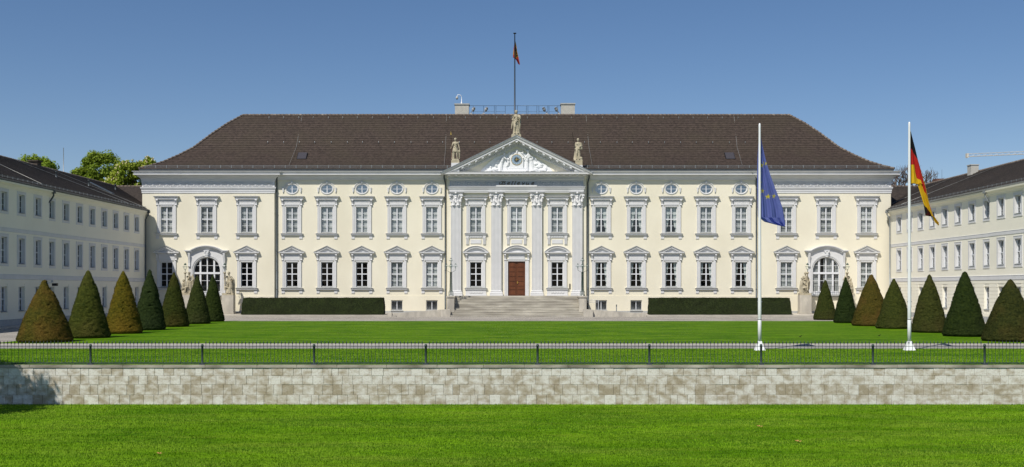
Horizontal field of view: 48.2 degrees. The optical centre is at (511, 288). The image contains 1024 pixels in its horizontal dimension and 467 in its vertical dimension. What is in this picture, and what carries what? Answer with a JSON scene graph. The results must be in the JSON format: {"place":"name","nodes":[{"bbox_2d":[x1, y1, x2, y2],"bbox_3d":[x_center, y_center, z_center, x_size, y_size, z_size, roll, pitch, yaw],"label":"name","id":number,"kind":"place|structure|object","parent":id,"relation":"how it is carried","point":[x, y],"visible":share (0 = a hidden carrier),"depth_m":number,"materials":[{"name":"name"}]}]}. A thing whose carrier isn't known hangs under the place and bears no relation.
{"place":"outdoors","nodes":[
{"label":"outdoors","id":0,"kind":"place"},
{"bbox_2d":[0,317,912,341],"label":"courtyard","id":1,"kind":"structure","parent":0,"point":[8,335],"depth_m":106.23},
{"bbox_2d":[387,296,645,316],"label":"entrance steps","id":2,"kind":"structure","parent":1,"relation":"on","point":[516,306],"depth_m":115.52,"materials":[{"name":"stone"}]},
{"bbox_2d":[224,315,812,316],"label":"palace kerb","id":3,"kind":"structure","parent":1,"relation":"on","point":[395,315],"depth_m":114.50,"materials":[{"name":"stone"}]},
{"bbox_2d":[0,403,1023,466],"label":"lawn","id":4,"kind":"structure","parent":0,"point":[412,449],"depth_m":34.29,"materials":[{"name":"green plant"}]},
{"bbox_2d":[0,365,1023,403],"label":"retaining wall","id":5,"kind":"structure","parent":4,"relation":"on","point":[511,384],"depth_m":43.49,"materials":[{"name":"stone"}]},
{"bbox_2d":[0,340,1023,364],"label":"iron fence","id":6,"kind":"object","parent":5,"relation":"on","point":[537,346],"visible":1,"depth_m":43.67,"materials":[{"name":"black metal"}]},
{"bbox_2d":[0,348,1023,364],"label":"front verge lawn","id":7,"kind":"structure","parent":0,"point":[269,352],"depth_m":48.55,"materials":[{"name":"green plant"}]},
{"bbox_2d":[754,123,764,349],"bbox_3d":[11.581,-2.427,53.538,0.471,10.615,0.471,0,0,0],"label":"flagpole","id":8,"kind":"object","parent":7,"relation":"on","point":[759,301],"visible":0.94,"depth_m":53.48,"materials":[{"name":"white metal"}]},
{"bbox_2d":[757,141,785,226],"bbox_3d":[12.185,-5.058,53.745,1.380,4.309,0.419,0,0,0],"label":"blue flag","id":9,"kind":"object","parent":8,"relation":"hanging from","point":[772,212],"visible":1,"depth_m":53.73,"materials":[{"name":"fabric"}]},
{"bbox_2d":[903,122,915,349],"bbox_3d":[18.580,-2.460,53.538,0.471,10.680,0.471,0,0,0],"label":"flagpole","id":10,"kind":"object","parent":7,"relation":"on","point":[909,301],"visible":0.98,"depth_m":53.48,"materials":[{"name":"white metal"}]},
{"bbox_2d":[910,132,938,224],"bbox_3d":[19.375,-5.166,53.779,1.456,4.384,0.381,0,0,0],"label":"tricolour flag","id":11,"kind":"object","parent":10,"relation":"hanging from","point":[917,176],"visible":1,"depth_m":53.68,"materials":[{"name":"multicoloured fabric"}]},
{"bbox_2d":[0,0,1023,205],"label":"sky","id":12,"kind":"structure","parent":0,"point":[134,79],"materials":[{"name":"blue"}]},
{"bbox_2d":[1,321,1023,342],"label":"courtyard lawn","id":13,"kind":"structure","parent":0,"point":[511,331],"depth_m":75.04,"materials":[{"name":"green plant"}]},
{"bbox_2d":[16,280,73,342],"bbox_3d":[-25.304,1.259,62.052,2.998,3.482,2.998,0,0,0],"label":"cone yew","id":14,"kind":"object","parent":13,"relation":"on","point":[45,320],"visible":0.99,"depth_m":61.24,"materials":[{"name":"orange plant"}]},
{"bbox_2d":[68,270,110,338],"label":"cone yew","id":15,"kind":"object","parent":13,"relation":"on","point":[87,319],"visible":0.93,"depth_m":66.45,"materials":[{"name":"green plant"}]},
{"bbox_2d":[106,271,142,333],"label":"cone yew","id":16,"kind":"object","parent":13,"relation":"on","point":[123,316],"visible":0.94,"depth_m":73.05,"materials":[{"name":"green plant"}]},
{"bbox_2d":[137,269,165,329],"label":"cone yew","id":17,"kind":"object","parent":13,"relation":"on","point":[150,308],"visible":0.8,"depth_m":79.19,"materials":[{"name":"green plant"}]},
{"bbox_2d":[162,272,189,326],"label":"cone yew","id":18,"kind":"object","parent":13,"relation":"on","point":[175,311],"visible":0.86,"depth_m":86.06,"materials":[{"name":"green plant"}]},
{"bbox_2d":[186,276,210,323],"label":"cone yew","id":19,"kind":"object","parent":13,"relation":"on","point":[197,309],"visible":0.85,"depth_m":93.17,"materials":[{"name":"green plant"}]},
{"bbox_2d":[206,274,224,321],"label":"cone yew","id":20,"kind":"object","parent":13,"relation":"on","point":[214,304],"visible":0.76,"depth_m":99.80,"materials":[{"name":"green plant"}]},
{"bbox_2d":[813,280,834,319],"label":"cone yew","id":21,"kind":"object","parent":13,"relation":"on","point":[825,309],"visible":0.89,"depth_m":104.76,"materials":[{"name":"green plant"}]},
{"bbox_2d":[833,277,855,322],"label":"cone yew","id":22,"kind":"object","parent":13,"relation":"on","point":[845,308],"visible":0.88,"depth_m":95.83,"materials":[{"name":"green plant"}]},
{"bbox_2d":[851,274,882,325],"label":"cone yew","id":23,"kind":"object","parent":13,"relation":"on","point":[868,308],"visible":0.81,"depth_m":88.03,"materials":[{"name":"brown plant"}]},
{"bbox_2d":[875,279,911,328],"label":"cone yew","id":24,"kind":"object","parent":13,"relation":"on","point":[893,313],"visible":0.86,"depth_m":81.91,"materials":[{"name":"green plant"}]},
{"bbox_2d":[911,274,944,332],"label":"cone yew","id":25,"kind":"object","parent":13,"relation":"on","point":[929,316],"visible":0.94,"depth_m":74.67,"materials":[{"name":"green plant"}]},
{"bbox_2d":[942,271,984,336],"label":"cone yew","id":26,"kind":"object","parent":13,"relation":"on","point":[964,318],"visible":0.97,"depth_m":68.64,"materials":[{"name":"green plant"}]},
{"bbox_2d":[981,279,1023,341],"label":"cone yew","id":27,"kind":"object","parent":13,"relation":"on","point":[1005,321],"visible":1,"depth_m":62.22,"materials":[{"name":"green plant"}]},
{"bbox_2d":[1,345,1023,348],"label":"driveway","id":28,"kind":"structure","parent":0,"point":[506,347],"depth_m":56.24,"materials":[{"name":"grey gravel"}]},
{"bbox_2d":[224,313,813,314],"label":"palace pavement","id":29,"kind":"structure","parent":0,"point":[646,314],"depth_m":116.65,"materials":[{"name":"grey stone"}]},
{"bbox_2d":[181,263,194,307],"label":"sculpture group","id":30,"kind":"object","parent":29,"relation":"on","point":[186,287],"visible":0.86,"depth_m":117.76,"materials":[{"name":"stone"}]},
{"bbox_2d":[222,263,235,313],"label":"sculpture group","id":31,"kind":"object","parent":29,"relation":"on","point":[228,301],"visible":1,"depth_m":117.57,"materials":[{"name":"stone"}]},
{"bbox_2d":[241,297,385,314],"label":"clipped hedge","id":32,"kind":"object","parent":29,"relation":"on","point":[315,306],"visible":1,"depth_m":115.99,"materials":[{"name":"green plant"}]},
{"bbox_2d":[647,297,791,314],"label":"clipped hedge","id":33,"kind":"object","parent":29,"relation":"on","point":[711,306],"visible":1,"depth_m":115.98,"materials":[{"name":"green plant"}]},
{"bbox_2d":[797,263,811,313],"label":"sculpture group","id":34,"kind":"object","parent":29,"relation":"on","point":[804,301],"visible":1,"depth_m":117.57,"materials":[{"name":"stone"}]},
{"label":"ground","id":35,"kind":"structure","parent":0,"visible":0},
{"bbox_2d":[18,153,59,169],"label":"deciduous tree","id":36,"kind":"object","parent":35,"relation":"on","point":[47,162],"visible":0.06,"depth_m":151.15,"materials":[{"name":"green plant"}]},
{"bbox_2d":[0,155,149,325],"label":"palace wing","id":37,"kind":"structure","parent":35,"relation":"on","point":[65,231],"depth_m":98.59,"materials":[{"name":"white paint"}]},
{"bbox_2d":[0,188,8,213],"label":"window","id":38,"kind":"structure","parent":37,"relation":"in","point":[4,193],"depth_m":86.27,"materials":[{"name":"white paint"}]},
{"bbox_2d":[0,233,8,265],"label":"window","id":39,"kind":"structure","parent":37,"relation":"in","point":[4,238],"depth_m":86.27,"materials":[{"name":"grey glass"}]},
{"bbox_2d":[17,191,25,216],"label":"window","id":40,"kind":"structure","parent":37,"relation":"in","point":[23,194],"depth_m":89.27,"materials":[{"name":"white paint"}]},
{"bbox_2d":[17,235,25,266],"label":"window","id":41,"kind":"structure","parent":37,"relation":"in","point":[19,237],"depth_m":89.27,"materials":[{"name":"white paint"}]},
{"bbox_2d":[34,194,41,218],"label":"window","id":42,"kind":"structure","parent":37,"relation":"in","point":[37,198],"depth_m":92.37,"materials":[{"name":"white paint"}]},
{"bbox_2d":[34,237,41,267],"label":"window","id":43,"kind":"structure","parent":37,"relation":"in","point":[37,240],"depth_m":92.37,"materials":[{"name":"white paint"}]},
{"bbox_2d":[49,198,55,221],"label":"window","id":44,"kind":"structure","parent":37,"relation":"in","point":[53,203],"depth_m":95.52,"materials":[{"name":"white paint"}]},
{"bbox_2d":[49,239,55,268],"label":"window","id":45,"kind":"structure","parent":37,"relation":"in","point":[53,241],"depth_m":95.52,"materials":[{"name":"white paint"}]},
{"bbox_2d":[62,200,69,223],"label":"window","id":46,"kind":"structure","parent":37,"relation":"in","point":[65,204],"depth_m":98.52,"materials":[{"name":"white paint"}]},
{"bbox_2d":[62,240,69,268],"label":"window","id":47,"kind":"structure","parent":37,"relation":"in","point":[65,244],"depth_m":98.52,"materials":[{"name":"grey glass"}]},
{"bbox_2d":[76,203,82,225],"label":"window","id":48,"kind":"structure","parent":37,"relation":"in","point":[80,217],"depth_m":101.50,"materials":[{"name":"grey glass"}]},
{"bbox_2d":[76,241,82,269],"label":"window","id":49,"kind":"structure","parent":37,"relation":"in","point":[80,244],"depth_m":101.63,"materials":[{"name":"white paint"}]},
{"bbox_2d":[89,205,95,226],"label":"window","id":50,"kind":"structure","parent":37,"relation":"in","point":[91,208],"depth_m":104.65,"materials":[{"name":"white paint"}]},
{"bbox_2d":[89,243,95,269],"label":"window","id":51,"kind":"structure","parent":37,"relation":"in","point":[91,245],"depth_m":104.67,"materials":[{"name":"grey glass"}]},
{"bbox_2d":[101,208,107,228],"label":"window","id":52,"kind":"structure","parent":37,"relation":"in","point":[104,212],"depth_m":107.84,"materials":[{"name":"white paint"}]},
{"bbox_2d":[101,244,107,270],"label":"window","id":53,"kind":"structure","parent":37,"relation":"in","point":[104,248],"depth_m":107.84,"materials":[{"name":"grey glass"}]},
{"bbox_2d":[113,245,118,270],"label":"window","id":54,"kind":"structure","parent":37,"relation":"in","point":[116,248],"depth_m":110.85,"materials":[{"name":"white paint"}]},
{"bbox_2d":[70,149,121,205],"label":"deciduous tree","id":55,"kind":"object","parent":35,"relation":"on","point":[88,168],"visible":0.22,"depth_m":154.94,"materials":[{"name":"green plant"}]},
{"bbox_2d":[102,155,156,206],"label":"deciduous tree","id":56,"kind":"object","parent":35,"relation":"on","point":[118,174],"visible":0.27,"depth_m":140.88,"materials":[{"name":"green plant"}]},
{"bbox_2d":[1,343,1023,344],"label":"lawn kerb","id":57,"kind":"structure","parent":35,"relation":"on","point":[508,344],"depth_m":59.02,"materials":[{"name":"stone"}]},
{"bbox_2d":[132,103,900,312],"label":"palace","id":58,"kind":"structure","parent":35,"relation":"on","point":[397,212],"depth_m":119.95,"materials":[{"name":"beige paint"}]},
{"bbox_2d":[153,196,178,238],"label":"window","id":59,"kind":"structure","parent":58,"relation":"in","point":[166,213],"depth_m":119.69,"materials":[{"name":"white paint"}]},
{"bbox_2d":[153,245,179,290],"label":"window","id":60,"kind":"structure","parent":58,"relation":"in","point":[166,254],"depth_m":119.66,"materials":[{"name":"white paint"}]},
{"bbox_2d":[193,196,219,238],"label":"window","id":61,"kind":"structure","parent":58,"relation":"in","point":[206,213],"depth_m":119.69,"materials":[{"name":"white paint"}]},
{"bbox_2d":[233,196,259,238],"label":"window","id":62,"kind":"structure","parent":58,"relation":"in","point":[246,213],"depth_m":119.69,"materials":[{"name":"white paint"}]},
{"bbox_2d":[233,245,259,292],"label":"window","id":63,"kind":"structure","parent":58,"relation":"in","point":[247,254],"depth_m":119.66,"materials":[{"name":"white paint"}]},
{"bbox_2d":[279,196,304,238],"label":"window","id":64,"kind":"structure","parent":58,"relation":"in","point":[291,214],"depth_m":119.95,"materials":[{"name":"white paint"}]},
{"bbox_2d":[279,246,304,292],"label":"window","id":65,"kind":"structure","parent":58,"relation":"in","point":[291,254],"depth_m":119.92,"materials":[{"name":"white paint"}]},
{"bbox_2d":[314,196,339,238],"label":"window","id":66,"kind":"structure","parent":58,"relation":"in","point":[326,214],"depth_m":119.95,"materials":[{"name":"white paint"}]},
{"bbox_2d":[314,246,339,292],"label":"window","id":67,"kind":"structure","parent":58,"relation":"in","point":[326,254],"depth_m":119.92,"materials":[{"name":"white paint"}]},
{"bbox_2d":[349,196,374,238],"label":"window","id":68,"kind":"structure","parent":58,"relation":"in","point":[361,214],"depth_m":119.95,"materials":[{"name":"white paint"}]},
{"bbox_2d":[349,246,374,292],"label":"window","id":69,"kind":"structure","parent":58,"relation":"in","point":[361,254],"depth_m":119.92,"materials":[{"name":"white paint"}]},
{"bbox_2d":[384,196,409,238],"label":"window","id":70,"kind":"structure","parent":58,"relation":"in","point":[396,214],"depth_m":119.95,"materials":[{"name":"white paint"}]},
{"bbox_2d":[384,246,409,292],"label":"window","id":71,"kind":"structure","parent":58,"relation":"in","point":[396,269],"depth_m":119.92,"materials":[{"name":"white paint"}]},
{"bbox_2d":[419,196,444,238],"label":"window","id":72,"kind":"structure","parent":58,"relation":"in","point":[431,214],"depth_m":119.95,"materials":[{"name":"white paint"}]},
{"bbox_2d":[419,246,444,292],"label":"window","id":73,"kind":"structure","parent":58,"relation":"in","point":[431,269],"depth_m":119.92,"materials":[{"name":"white paint"}]},
{"bbox_2d":[450,133,459,162],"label":"roof statue","id":74,"kind":"object","parent":58,"relation":"on","point":[454,150],"visible":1,"depth_m":118.85,"materials":[{"name":"stone"}]},
{"bbox_2d":[463,196,488,243],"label":"window","id":75,"kind":"structure","parent":58,"relation":"in","point":[475,216],"depth_m":119.57,"materials":[{"name":"white paint"}]},
{"bbox_2d":[463,246,488,295],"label":"window","id":76,"kind":"structure","parent":58,"relation":"in","point":[476,254],"depth_m":119.57,"materials":[{"name":"white paint"}]},
{"bbox_2d":[511,110,520,136],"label":"roof statue","id":77,"kind":"object","parent":58,"relation":"on","point":[516,124],"visible":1,"depth_m":118.81,"materials":[{"name":"stone"}]},
{"bbox_2d":[504,196,528,243],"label":"window","id":78,"kind":"structure","parent":58,"relation":"in","point":[516,216],"depth_m":119.60,"materials":[{"name":"white paint"}]},
{"bbox_2d":[503,245,529,295],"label":"entrance door","id":79,"kind":"structure","parent":58,"relation":"in","point":[516,270],"depth_m":119.60,"materials":[{"name":"brown wood"}]},
{"bbox_2d":[545,196,569,243],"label":"window","id":80,"kind":"structure","parent":58,"relation":"in","point":[557,216],"depth_m":119.60,"materials":[{"name":"white paint"}]},
{"bbox_2d":[545,246,569,295],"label":"window","id":81,"kind":"structure","parent":58,"relation":"in","point":[555,254],"depth_m":119.57,"materials":[{"name":"white paint"}]},
{"bbox_2d":[572,133,582,164],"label":"roof statue","id":82,"kind":"object","parent":58,"relation":"on","point":[577,159],"visible":1,"depth_m":118.80,"materials":[{"name":"stone"}]},
{"bbox_2d":[589,196,613,238],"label":"window","id":83,"kind":"structure","parent":58,"relation":"in","point":[600,202],"depth_m":119.92,"materials":[{"name":"white paint"}]},
{"bbox_2d":[589,246,613,292],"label":"window","id":84,"kind":"structure","parent":58,"relation":"in","point":[600,254],"depth_m":119.92,"materials":[{"name":"white paint"}]},
{"bbox_2d":[623,196,648,238],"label":"window","id":85,"kind":"structure","parent":58,"relation":"in","point":[635,202],"depth_m":119.92,"materials":[{"name":"white paint"}]},
{"bbox_2d":[623,246,648,292],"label":"window","id":86,"kind":"structure","parent":58,"relation":"in","point":[635,254],"depth_m":119.92,"materials":[{"name":"white paint"}]},
{"bbox_2d":[658,196,683,238],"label":"window","id":87,"kind":"structure","parent":58,"relation":"in","point":[670,202],"depth_m":119.95,"materials":[{"name":"white paint"}]},
{"bbox_2d":[658,246,683,292],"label":"window","id":88,"kind":"structure","parent":58,"relation":"in","point":[670,254],"depth_m":119.92,"materials":[{"name":"white paint"}]},
{"bbox_2d":[693,196,718,238],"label":"window","id":89,"kind":"structure","parent":58,"relation":"in","point":[706,214],"depth_m":119.95,"materials":[{"name":"white paint"}]},
{"bbox_2d":[693,246,718,292],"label":"window","id":90,"kind":"structure","parent":58,"relation":"in","point":[705,254],"depth_m":119.92,"materials":[{"name":"white paint"}]},
{"bbox_2d":[728,196,754,238],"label":"window","id":91,"kind":"structure","parent":58,"relation":"in","point":[741,214],"depth_m":119.95,"materials":[{"name":"white paint"}]},
{"bbox_2d":[728,246,754,292],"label":"window","id":92,"kind":"structure","parent":58,"relation":"in","point":[740,254],"depth_m":119.92,"materials":[{"name":"white paint"}]},
{"bbox_2d":[773,245,799,292],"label":"window","id":93,"kind":"structure","parent":58,"relation":"in","point":[786,269],"depth_m":119.69,"materials":[{"name":"white paint"}]},
{"bbox_2d":[775,196,799,238],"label":"window","id":94,"kind":"structure","parent":58,"relation":"in","point":[789,211],"depth_m":119.69,"materials":[{"name":"white paint"}]},
{"bbox_2d":[813,196,839,238],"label":"window","id":95,"kind":"structure","parent":58,"relation":"in","point":[826,213],"depth_m":119.69,"materials":[{"name":"white paint"}]},
{"bbox_2d":[854,196,879,238],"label":"window","id":96,"kind":"structure","parent":58,"relation":"in","point":[866,213],"depth_m":119.69,"materials":[{"name":"white paint"}]},
{"bbox_2d":[854,245,879,292],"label":"window","id":97,"kind":"structure","parent":58,"relation":"in","point":[866,254],"depth_m":119.69,"materials":[{"name":"white paint"}]},
{"bbox_2d":[891,165,944,185],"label":"bare tree","id":98,"kind":"object","parent":35,"relation":"on","point":[904,181],"visible":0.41,"depth_m":154.35,"materials":[{"name":"grey plant"}]},
{"bbox_2d":[885,159,1023,321],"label":"palace wing","id":99,"kind":"structure","parent":35,"relation":"on","point":[976,234],"depth_m":101.52,"materials":[{"name":"white paint"}]},
{"bbox_2d":[896,248,901,271],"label":"window","id":100,"kind":"structure","parent":99,"relation":"in","point":[898,250],"depth_m":117.00,"materials":[{"name":"white paint"}]},
{"bbox_2d":[917,245,923,270],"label":"window","id":101,"kind":"structure","parent":99,"relation":"in","point":[920,248],"depth_m":110.85,"materials":[{"name":"white paint"}]},
{"bbox_2d":[929,244,935,270],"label":"window","id":102,"kind":"structure","parent":99,"relation":"in","point":[931,268],"depth_m":107.78,"materials":[{"name":"white paint"}]},
{"bbox_2d":[941,206,947,226],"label":"window","id":103,"kind":"structure","parent":99,"relation":"in","point":[944,209],"depth_m":104.75,"materials":[{"name":"white paint"}]},
{"bbox_2d":[941,243,947,269],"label":"window","id":104,"kind":"structure","parent":99,"relation":"in","point":[944,246],"depth_m":104.75,"materials":[{"name":"white paint"}]},
{"bbox_2d":[954,203,961,225],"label":"window","id":105,"kind":"structure","parent":99,"relation":"in","point":[957,214],"depth_m":101.60,"materials":[{"name":"white paint"}]},
{"bbox_2d":[954,241,961,269],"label":"window","id":106,"kind":"structure","parent":99,"relation":"in","point":[957,254],"depth_m":101.63,"materials":[{"name":"white paint"}]},
{"bbox_2d":[968,200,975,223],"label":"window","id":107,"kind":"structure","parent":99,"relation":"in","point":[971,210],"depth_m":98.52,"materials":[{"name":"white paint"}]},
{"bbox_2d":[968,240,975,268],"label":"window","id":108,"kind":"structure","parent":99,"relation":"in","point":[971,251],"depth_m":98.52,"materials":[{"name":"white paint"}]},
{"bbox_2d":[982,239,989,267],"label":"window","id":109,"kind":"structure","parent":99,"relation":"in","point":[986,242],"depth_m":95.52,"materials":[{"name":"white paint"}]},
{"bbox_2d":[983,198,989,220],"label":"window","id":110,"kind":"structure","parent":99,"relation":"in","point":[986,205],"depth_m":95.52,"materials":[{"name":"white paint"}]},
{"bbox_2d":[997,237,1004,267],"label":"window","id":111,"kind":"structure","parent":99,"relation":"in","point":[1000,240],"depth_m":92.42,"materials":[{"name":"white paint"}]},
{"bbox_2d":[997,194,1005,218],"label":"window","id":112,"kind":"structure","parent":99,"relation":"in","point":[1001,201],"depth_m":92.37,"materials":[{"name":"white paint"}]},
{"bbox_2d":[1013,191,1022,216],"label":"window","id":113,"kind":"structure","parent":99,"relation":"in","point":[1017,196],"depth_m":89.29,"materials":[{"name":"white paint"}]},
{"bbox_2d":[1013,235,1022,266],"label":"window","id":114,"kind":"structure","parent":99,"relation":"in","point":[1017,243],"depth_m":89.29,"materials":[{"name":"white paint"}]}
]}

